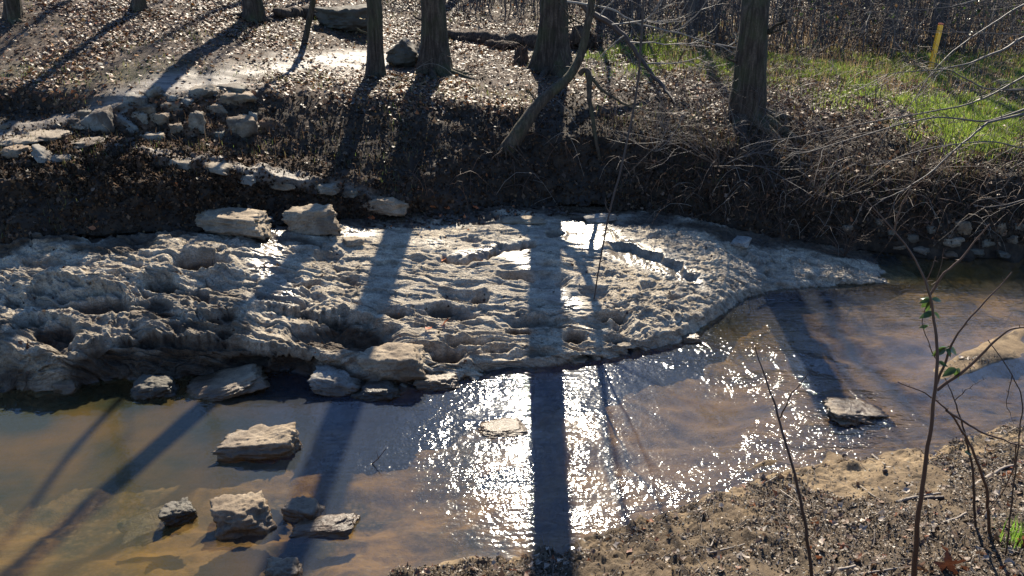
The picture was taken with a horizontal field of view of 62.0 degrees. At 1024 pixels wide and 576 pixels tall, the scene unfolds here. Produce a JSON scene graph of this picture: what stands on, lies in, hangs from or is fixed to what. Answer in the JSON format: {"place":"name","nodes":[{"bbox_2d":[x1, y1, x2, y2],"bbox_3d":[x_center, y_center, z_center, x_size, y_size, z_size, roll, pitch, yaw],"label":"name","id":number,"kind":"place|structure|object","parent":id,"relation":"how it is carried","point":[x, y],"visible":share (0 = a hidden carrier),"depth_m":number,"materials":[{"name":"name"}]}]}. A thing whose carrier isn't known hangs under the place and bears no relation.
{"place":"outdoors","nodes":[
{"label":"outdoors","id":0,"kind":"place"},
{"bbox_2d":[488,369,509,379],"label":"rock","id":1,"kind":"object","parent":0,"point":[498,374],"visible":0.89,"depth_m":8.91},
{"bbox_2d":[0,0,1023,575],"bbox_3d":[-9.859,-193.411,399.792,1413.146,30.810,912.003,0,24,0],"label":"ground","id":2,"kind":"structure","parent":0,"point":[442,482],"depth_m":8.89,"materials":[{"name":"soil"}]},
{"bbox_2d":[1,0,29,27],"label":"bare tree","id":3,"kind":"object","parent":2,"relation":"on","point":[12,11],"visible":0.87,"depth_m":14.17,"materials":[{"name":"brown plant"}]},
{"bbox_2d":[0,144,31,158],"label":"stone","id":4,"kind":"object","parent":2,"relation":"on","point":[7,152],"visible":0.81,"depth_m":10.74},
{"bbox_2d":[0,134,37,146],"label":"stone","id":5,"kind":"object","parent":2,"relation":"on","point":[23,140],"visible":0.69,"depth_m":11.03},
{"bbox_2d":[31,144,52,164],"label":"stone","id":6,"kind":"object","parent":2,"relation":"on","point":[41,153],"visible":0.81,"depth_m":10.63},
{"bbox_2d":[26,129,74,141],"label":"stone","id":7,"kind":"object","parent":2,"relation":"on","point":[43,137],"visible":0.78,"depth_m":11.29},
{"bbox_2d":[50,153,71,162],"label":"stone","id":8,"kind":"object","parent":2,"relation":"on","point":[56,157],"visible":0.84,"depth_m":10.70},
{"bbox_2d":[67,116,86,129],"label":"stone","id":9,"kind":"object","parent":2,"relation":"on","point":[78,124],"visible":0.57,"depth_m":11.55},
{"bbox_2d":[71,136,104,147],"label":"stone","id":10,"kind":"object","parent":2,"relation":"on","point":[81,143],"visible":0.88,"depth_m":11.03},
{"bbox_2d":[81,105,114,132],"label":"stone","id":11,"kind":"object","parent":2,"relation":"on","point":[97,119],"visible":0.73,"depth_m":11.48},
{"bbox_2d":[112,102,130,112],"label":"stone","id":12,"kind":"object","parent":2,"relation":"on","point":[120,108],"visible":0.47,"depth_m":11.73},
{"bbox_2d":[113,113,138,133],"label":"stone","id":13,"kind":"object","parent":2,"relation":"on","point":[120,119],"visible":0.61,"depth_m":11.56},
{"bbox_2d":[122,92,148,105],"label":"stone","id":14,"kind":"object","parent":2,"relation":"on","point":[137,99],"visible":0.81,"depth_m":11.77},
{"bbox_2d":[129,0,147,12],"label":"bare tree","id":15,"kind":"object","parent":2,"relation":"on","point":[139,5],"visible":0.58,"depth_m":15.10,"materials":[{"name":"brown plant"}]},
{"bbox_2d":[131,111,148,123],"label":"stone","id":16,"kind":"object","parent":2,"relation":"on","point":[141,116],"visible":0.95,"depth_m":11.64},
{"bbox_2d":[130,103,156,113],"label":"stone","id":17,"kind":"object","parent":2,"relation":"on","point":[148,108],"visible":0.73,"depth_m":11.70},
{"bbox_2d":[117,504,180,548],"bbox_3d":[-2.904,1.922,6.919,0.577,0.125,0.400,-15,28,-29],"label":"stone","id":18,"kind":"object","parent":2,"relation":"on","point":[144,529],"visible":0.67,"depth_m":6.83,"materials":[{"name":"stone"}]},
{"bbox_2d":[158,497,197,527],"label":"stone","id":19,"kind":"object","parent":18,"relation":"on","point":[180,513],"visible":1,"depth_m":6.75,"materials":[{"name":"stone"}]},
{"bbox_2d":[139,131,165,141],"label":"stone","id":20,"kind":"object","parent":2,"relation":"on","point":[148,135],"visible":0.65,"depth_m":11.43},
{"bbox_2d":[145,86,162,97],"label":"stone","id":21,"kind":"object","parent":2,"relation":"on","point":[155,91],"visible":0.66,"depth_m":11.93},
{"bbox_2d":[130,374,180,403],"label":"stone","id":22,"kind":"object","parent":2,"relation":"on","point":[152,389],"visible":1,"depth_m":8.47,"materials":[{"name":"stone"}]},
{"bbox_2d":[149,112,170,124],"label":"stone","id":23,"kind":"object","parent":2,"relation":"on","point":[161,118],"visible":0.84,"depth_m":11.68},
{"bbox_2d":[160,101,182,110],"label":"stone","id":24,"kind":"object","parent":2,"relation":"on","point":[173,106],"visible":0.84,"depth_m":11.86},
{"bbox_2d":[168,123,183,133],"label":"stone","id":25,"kind":"object","parent":2,"relation":"on","point":[175,127],"visible":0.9,"depth_m":11.55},
{"bbox_2d":[167,158,191,170],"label":"stone","id":26,"kind":"object","parent":2,"relation":"on","point":[184,164],"visible":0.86,"depth_m":10.77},
{"bbox_2d":[179,97,194,105],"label":"stone","id":27,"kind":"object","parent":2,"relation":"on","point":[185,100],"visible":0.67,"depth_m":11.92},
{"bbox_2d":[189,84,217,97],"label":"stone","id":28,"kind":"object","parent":27,"relation":"on","point":[204,91],"visible":0.76,"depth_m":12.06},
{"bbox_2d":[188,111,205,133],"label":"stone","id":29,"kind":"object","parent":2,"relation":"on","point":[196,119],"visible":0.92,"depth_m":11.57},
{"bbox_2d":[205,103,227,113],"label":"stone","id":30,"kind":"object","parent":2,"relation":"on","point":[217,107],"visible":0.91,"depth_m":11.93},
{"bbox_2d":[204,162,232,175],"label":"stone","id":31,"kind":"object","parent":2,"relation":"on","point":[219,168],"visible":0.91,"depth_m":10.78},
{"bbox_2d":[183,363,269,403],"bbox_3d":[-2.875,0.978,8.637,0.867,0.226,0.573,-4,25,-9],"label":"stone","id":32,"kind":"object","parent":2,"relation":"on","point":[220,385],"visible":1,"depth_m":8.54,"materials":[{"name":"stone"}]},
{"bbox_2d":[217,83,248,92],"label":"stone","id":33,"kind":"object","parent":2,"relation":"on","point":[235,87],"visible":0.59,"depth_m":12.24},
{"bbox_2d":[215,90,258,104],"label":"stone","id":34,"kind":"object","parent":2,"relation":"on","point":[231,97],"visible":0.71,"depth_m":12.03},
{"bbox_2d":[226,114,258,137],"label":"stone","id":35,"kind":"object","parent":2,"relation":"on","point":[244,125],"visible":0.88,"depth_m":11.71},
{"bbox_2d":[238,174,256,185],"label":"stone","id":36,"kind":"object","parent":2,"relation":"on","point":[250,179],"visible":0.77,"depth_m":10.87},
{"bbox_2d":[225,0,280,24],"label":"bare tree","id":37,"kind":"object","parent":2,"relation":"on","point":[253,10],"visible":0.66,"depth_m":15.74,"materials":[{"name":"brown plant"}]},
{"bbox_2d":[211,422,303,463],"bbox_3d":[-2.266,1.409,7.665,0.766,0.292,0.425,0,24,0],"label":"stone","id":38,"kind":"object","parent":2,"relation":"on","point":[260,443],"visible":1,"depth_m":7.56,"materials":[{"name":"stone"}]},
{"bbox_2d":[269,183,295,190],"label":"stone","id":39,"kind":"object","parent":2,"relation":"on","point":[284,186],"visible":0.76,"depth_m":11.06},
{"bbox_2d":[263,556,302,575],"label":"stone","id":40,"kind":"object","parent":2,"relation":"on","point":[286,566],"visible":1,"depth_m":6.20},
{"bbox_2d":[272,5,335,17],"bbox_3d":[-4.041,-5.487,16.986,0.314,0.357,1.837,15,28,29],"label":"fallen log","id":41,"kind":"object","parent":2,"relation":"on","point":[292,12],"visible":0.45,"depth_m":16.52,"materials":[{"name":"brown wood"}]},
{"bbox_2d":[302,0,315,41],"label":"sapling","id":42,"kind":"object","parent":2,"relation":"on","point":[308,23],"visible":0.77,"depth_m":15.25,"materials":[{"name":"brown plant"}]},
{"bbox_2d":[314,182,340,194],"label":"stone","id":43,"kind":"object","parent":2,"relation":"on","point":[329,188],"visible":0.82,"depth_m":11.14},
{"bbox_2d":[315,4,366,32],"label":"boulder","id":44,"kind":"object","parent":2,"relation":"on","point":[350,18],"visible":0.72,"depth_m":16.43,"materials":[{"name":"stone"}]},
{"bbox_2d":[342,189,357,197],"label":"stone","id":45,"kind":"object","parent":2,"relation":"on","point":[350,193],"visible":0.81,"depth_m":11.29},
{"bbox_2d":[356,0,386,77],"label":"bare tree","id":46,"kind":"object","parent":2,"relation":"on","point":[375,62],"visible":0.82,"depth_m":13.50,"materials":[{"name":"brown plant"}]},
{"bbox_2d":[386,37,418,66],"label":"boulder","id":47,"kind":"object","parent":2,"relation":"on","point":[403,51],"visible":0.84,"depth_m":14.45,"materials":[{"name":"stone"}]},
{"bbox_2d":[412,0,476,79],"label":"bare tree","id":48,"kind":"object","parent":2,"relation":"on","point":[434,42],"visible":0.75,"depth_m":14.15,"materials":[{"name":"brown plant"}]},
{"bbox_2d":[0,204,918,416],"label":"bedrock","id":49,"kind":"structure","parent":2,"relation":"on","point":[662,254],"depth_m":9.64,"materials":[{"name":"stone"}]},
{"bbox_2d":[51,379,81,396],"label":"stone","id":50,"kind":"object","parent":49,"relation":"on","point":[67,387],"visible":1,"depth_m":8.52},
{"bbox_2d":[195,206,271,239],"bbox_3d":[-3.440,-0.798,10.588,0.995,0.299,0.580,3,25,7],"label":"boulder","id":51,"kind":"object","parent":49,"relation":"on","point":[242,222],"visible":0.99,"depth_m":10.42,"materials":[{"name":"beige stone"}]},
{"bbox_2d":[281,203,341,235],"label":"boulder","id":52,"kind":"object","parent":49,"relation":"on","point":[315,219],"visible":1,"depth_m":10.65,"materials":[{"name":"beige stone"}]},
{"bbox_2d":[307,364,360,397],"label":"stone","id":53,"kind":"object","parent":49,"relation":"on","point":[328,380],"visible":0.94,"depth_m":8.51,"materials":[{"name":"stone"}]},
{"bbox_2d":[342,236,363,246],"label":"stone","id":54,"kind":"object","parent":49,"relation":"on","point":[352,241],"visible":1,"depth_m":10.57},
{"bbox_2d":[1,205,737,374],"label":"shelf litter","id":55,"kind":"object","parent":49,"relation":"on","point":[405,225],"visible":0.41,"depth_m":11.34,"materials":[{"name":"brown plant"}]},
{"bbox_2d":[350,381,400,403],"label":"stone","id":56,"kind":"object","parent":49,"relation":"on","point":[371,391],"visible":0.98,"depth_m":8.44,"materials":[{"name":"stone"}]},
{"bbox_2d":[362,196,409,216],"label":"boulder","id":57,"kind":"object","parent":49,"relation":"on","point":[390,206],"visible":0.79,"depth_m":11.37,"materials":[{"name":"stone"}]},
{"bbox_2d":[356,342,427,383],"bbox_3d":[-1.210,0.777,8.824,0.763,0.354,0.555,2,25,5],"label":"stone","id":58,"kind":"object","parent":49,"relation":"on","point":[394,362],"visible":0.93,"depth_m":8.65,"materials":[{"name":"stone"}]},
{"bbox_2d":[413,372,462,393],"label":"stone","id":59,"kind":"object","parent":49,"relation":"on","point":[439,382],"visible":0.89,"depth_m":8.61,"materials":[{"name":"stone"}]},
{"bbox_2d":[500,216,547,224],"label":"stone","id":60,"kind":"object","parent":49,"relation":"on","point":[522,220],"visible":1,"depth_m":11.61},
{"bbox_2d":[583,213,618,222],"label":"stone","id":61,"kind":"object","parent":49,"relation":"on","point":[596,218],"visible":0.93,"depth_m":11.71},
{"bbox_2d":[593,0,653,298],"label":"dead pole","id":62,"kind":"object","parent":49,"relation":"on","point":[637,83],"visible":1,"depth_m":9.46,"materials":[{"name":"wood"}]},
{"bbox_2d":[731,235,751,247],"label":"stone","id":63,"kind":"object","parent":49,"relation":"on","point":[741,241],"visible":1,"depth_m":11.37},
{"bbox_2d":[484,40,517,48],"bbox_3d":[-0.209,-4.889,17.107,0.679,0.208,0.189,-5,25,-11],"label":"fallen log","id":64,"kind":"object","parent":2,"relation":"on","point":[491,43],"visible":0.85,"depth_m":17.05,"materials":[{"name":"brown wood"}]},
{"bbox_2d":[0,39,1023,247],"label":"bank debris","id":65,"kind":"object","parent":2,"relation":"on","point":[158,173],"visible":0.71,"depth_m":11.70,"materials":[{"name":"plant"}]},
{"bbox_2d":[0,53,1023,234],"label":"bank weeds","id":66,"kind":"object","parent":2,"relation":"on","point":[701,166],"visible":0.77,"depth_m":12.01,"materials":[{"name":"brown plant"}]},
{"bbox_2d":[0,0,1023,173],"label":"leaf litter","id":67,"kind":"object","parent":2,"relation":"on","point":[209,27],"visible":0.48,"depth_m":14.08,"materials":[{"name":"plant"}]},
{"bbox_2d":[513,44,528,64],"bbox_3d":[0.166,-4.310,15.800,0.274,0.406,0.278,19,30,35],"label":"tree stump","id":68,"kind":"object","parent":2,"relation":"on","point":[520,52],"visible":0.79,"depth_m":15.73,"materials":[{"name":"brown wood"}]},
{"bbox_2d":[447,29,598,48],"bbox_3d":[0.162,-5.056,17.506,3.352,0.537,0.657,-1,25,-3],"label":"fallen log","id":69,"kind":"object","parent":2,"relation":"on","point":[529,37],"visible":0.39,"depth_m":17.35,"materials":[{"name":"brown wood"}]},
{"bbox_2d":[516,0,584,80],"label":"bare tree","id":70,"kind":"object","parent":2,"relation":"on","point":[552,48],"visible":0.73,"depth_m":14.95,"materials":[{"name":"brown plant"}]},
{"bbox_2d":[489,0,647,165],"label":"leaning snag","id":71,"kind":"object","parent":2,"relation":"on","point":[521,128],"visible":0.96,"depth_m":12.29,"materials":[{"name":"brown plant"}]},
{"bbox_2d":[569,25,602,48],"bbox_3d":[1.488,-5.137,17.548,0.782,0.573,0.448,-13,27,-25],"label":"fallen log","id":72,"kind":"object","parent":2,"relation":"on","point":[574,38],"visible":0.49,"depth_m":17.41,"materials":[{"name":"brown wood"}]},
{"bbox_2d":[580,6,634,43],"bbox_3d":[2.024,-5.671,17.593,1.470,1.293,0.931,0,24,0],"label":"bare shrub","id":73,"kind":"object","parent":2,"relation":"on","point":[606,28],"visible":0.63,"depth_m":17.85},
{"bbox_2d":[567,0,737,103],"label":"fallen limb","id":74,"kind":"object","parent":2,"relation":"on","point":[608,22],"visible":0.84,"depth_m":13.75,"materials":[{"name":"wood"}]},
{"bbox_2d":[606,91,705,154],"bbox_3d":[2.047,-2.282,12.002,1.412,0.880,0.918,-5,25,-10],"label":"bare shrub","id":75,"kind":"object","parent":2,"relation":"on","point":[656,150],"visible":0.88,"depth_m":12.11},
{"bbox_2d":[686,0,699,38],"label":"woodland tree","id":76,"kind":"object","parent":2,"relation":"on","point":[694,7],"visible":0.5,"depth_m":18.70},
{"bbox_2d":[388,0,1023,57],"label":"brushwood","id":77,"kind":"object","parent":2,"relation":"on","point":[825,6],"visible":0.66,"depth_m":18.46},
{"bbox_2d":[388,355,1023,575],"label":"debris","id":78,"kind":"object","parent":2,"relation":"on","point":[853,538],"visible":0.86,"depth_m":6.21,"materials":[{"name":"wood"}]},
{"bbox_2d":[389,24,1023,264],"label":"brambles","id":79,"kind":"object","parent":2,"relation":"on","point":[810,94],"visible":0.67,"depth_m":12.87,"materials":[{"name":"plant"}]},
{"bbox_2d":[391,355,1023,575],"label":"leaves","id":80,"kind":"object","parent":2,"relation":"on","point":[821,540],"visible":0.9,"depth_m":6.17,"materials":[{"name":"brown plant"}]},
{"bbox_2d":[407,31,1023,254],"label":"dry stalks","id":81,"kind":"object","parent":2,"relation":"on","point":[718,83],"visible":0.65,"depth_m":12.87,"materials":[{"name":"plant"}]},
{"bbox_2d":[606,34,827,205],"bbox_3d":[3.017,-2.159,11.812,3.509,2.910,3.034,0,24,0],"label":"bare shrub","id":82,"kind":"object","parent":2,"relation":"on","point":[733,159],"visible":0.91,"depth_m":11.73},
{"bbox_2d":[415,0,1023,62],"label":"brush","id":83,"kind":"object","parent":2,"relation":"on","point":[777,19],"visible":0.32,"depth_m":18.51,"materials":[{"name":"plant"}]},
{"bbox_2d":[725,0,816,158],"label":"bare tree","id":84,"kind":"object","parent":2,"relation":"on","point":[749,61],"visible":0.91,"depth_m":12.34,"materials":[{"name":"brown plant"}]},
{"bbox_2d":[755,347,812,575],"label":"sapling","id":85,"kind":"object","parent":2,"relation":"on","point":[801,508],"visible":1,"depth_m":5.28,"materials":[{"name":"plant"}]},
{"bbox_2d":[584,18,1023,168],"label":"grass","id":86,"kind":"structure","parent":2,"relation":"on","point":[947,129],"depth_m":15.36,"materials":[{"name":"plant"}]},
{"bbox_2d":[599,1,1023,242],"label":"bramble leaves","id":87,"kind":"object","parent":2,"relation":"on","point":[859,153],"visible":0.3,"depth_m":12.95,"materials":[{"name":"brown plant"}]},
{"bbox_2d":[639,12,1023,97],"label":"tall dry grass","id":88,"kind":"structure","parent":2,"relation":"on","point":[997,43],"depth_m":17.05,"materials":[{"name":"plant"}]},
{"bbox_2d":[803,216,878,266],"bbox_3d":[4.405,-0.660,11.364,1.005,0.811,0.669,0,24,0],"label":"bare shrub","id":89,"kind":"object","parent":2,"relation":"on","point":[845,253],"visible":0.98,"depth_m":11.42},
{"bbox_2d":[822,397,895,427],"bbox_3d":[3.308,1.181,8.225,0.658,0.183,0.528,-6,25,-13],"label":"stone","id":90,"kind":"object","parent":2,"relation":"on","point":[844,411],"visible":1,"depth_m":8.13,"materials":[{"name":"stone"}]},
{"bbox_2d":[706,0,1023,46],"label":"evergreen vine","id":91,"kind":"object","parent":2,"relation":"on","point":[883,7],"visible":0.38,"depth_m":18.69,"materials":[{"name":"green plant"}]},
{"bbox_2d":[783,139,951,214],"bbox_3d":[4.699,-1.511,11.516,2.310,1.044,1.026,0,24,0],"label":"bare shrub","id":92,"kind":"object","parent":2,"relation":"on","point":[867,190],"visible":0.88,"depth_m":11.59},
{"bbox_2d":[737,0,1023,259],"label":"overhanging tree","id":93,"kind":"object","parent":2,"relation":"on","point":[1004,117],"visible":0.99,"depth_m":9.68,"materials":[{"name":"brown plant"}]},
{"bbox_2d":[880,0,896,40],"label":"woodland tree","id":94,"kind":"object","parent":2,"relation":"on","point":[894,8],"visible":0.22,"depth_m":19.64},
{"bbox_2d":[906,233,919,242],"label":"stone","id":95,"kind":"object","parent":2,"relation":"on","point":[912,238],"visible":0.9,"depth_m":11.80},
{"bbox_2d":[913,246,929,254],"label":"stone","id":96,"kind":"object","parent":2,"relation":"on","point":[922,250],"visible":1,"depth_m":11.76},
{"bbox_2d":[844,152,1023,575],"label":"sapling","id":97,"kind":"object","parent":2,"relation":"on","point":[927,303],"visible":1,"depth_m":4.71,"materials":[{"name":"brown plant"}]},
{"bbox_2d":[927,23,943,73],"bbox_3d":[8.183,-4.577,16.501,0.188,1.064,0.112,-18,30,-34],"label":"marker post","id":98,"kind":"object","parent":2,"relation":"on","point":[937,36],"visible":0.77,"depth_m":16.43,"materials":[{"name":"yellow plastic"}]},
{"bbox_2d":[905,122,968,187],"bbox_3d":[5.672,-1.768,11.605,0.834,0.960,1.246,0,24,0],"label":"bare shrub","id":99,"kind":"object","parent":2,"relation":"on","point":[921,185],"visible":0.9,"depth_m":11.75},
{"bbox_2d":[927,0,948,41],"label":"woodland tree","id":100,"kind":"object","parent":2,"relation":"on","point":[941,9],"visible":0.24,"depth_m":19.52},
{"bbox_2d":[933,550,965,575],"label":"dead leaf","id":101,"kind":"object","parent":2,"relation":"on","point":[948,564],"visible":1,"depth_m":5.41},
{"bbox_2d":[943,237,964,247],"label":"stone","id":102,"kind":"object","parent":2,"relation":"on","point":[957,241],"visible":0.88,"depth_m":11.66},
{"bbox_2d":[898,382,1023,535],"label":"sapling","id":103,"kind":"object","parent":2,"relation":"on","point":[954,416],"visible":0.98,"depth_m":5.48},
{"bbox_2d":[953,220,971,234],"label":"stone","id":104,"kind":"object","parent":2,"relation":"on","point":[967,230],"visible":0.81,"depth_m":11.70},
{"bbox_2d":[945,376,985,527],"bbox_3d":[2.999,1.134,5.683,0.489,1.268,0.041,1,25,2],"label":"sapling","id":105,"kind":"object","parent":2,"relation":"on","point":[968,452],"visible":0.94,"depth_m":5.69,"materials":[{"name":"brown plant"}]},
{"bbox_2d":[970,464,1013,487],"bbox_3d":[3.875,1.501,6.860,0.672,0.089,0.057,-16,29,-31],"label":"stick","id":106,"kind":"object","parent":2,"relation":"on","point":[1000,469],"visible":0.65,"depth_m":6.90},
{"bbox_2d":[988,340,1022,555],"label":"sapling","id":107,"kind":"object","parent":2,"relation":"on","point":[1007,540],"visible":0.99,"depth_m":5.30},
{"bbox_2d":[992,515,1023,550],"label":"green tuft","id":108,"kind":"object","parent":2,"relation":"on","point":[1014,538],"visible":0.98,"depth_m":5.78,"materials":[{"name":"green plant"}]},
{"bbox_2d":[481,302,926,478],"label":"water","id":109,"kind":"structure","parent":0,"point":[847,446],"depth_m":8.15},
{"bbox_2d":[210,490,280,544],"bbox_3d":[-2.115,1.815,6.742,0.496,0.292,0.441,-9,26,-18],"label":"stone","id":110,"kind":"object","parent":109,"relation":"in","point":[241,518],"visible":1,"depth_m":6.64,"materials":[{"name":"stone"}]},
{"bbox_2d":[281,495,325,527],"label":"stone","id":111,"kind":"object","parent":109,"relation":"on","point":[296,510],"visible":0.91,"depth_m":6.79,"materials":[{"name":"stone"}]},
{"bbox_2d":[288,513,360,545],"bbox_3d":[-1.472,1.884,6.686,0.557,0.119,0.276,-3,25,-7],"label":"stone","id":112,"kind":"object","parent":109,"relation":"on","point":[330,527],"visible":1,"depth_m":6.64,"materials":[{"name":"stone"}]},
{"bbox_2d":[478,417,530,438],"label":"stone","id":113,"kind":"object","parent":109,"relation":"on","point":[504,428],"visible":1,"depth_m":7.94,"materials":[{"name":"stone"}]},
{"bbox_2d":[681,333,700,344],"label":"stone","id":114,"kind":"object","parent":109,"relation":"on","point":[691,338],"visible":1,"depth_m":9.52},
{"bbox_2d":[996,250,1010,258],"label":"stone","id":115,"kind":"object","parent":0,"point":[1001,254],"visible":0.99,"depth_m":11.66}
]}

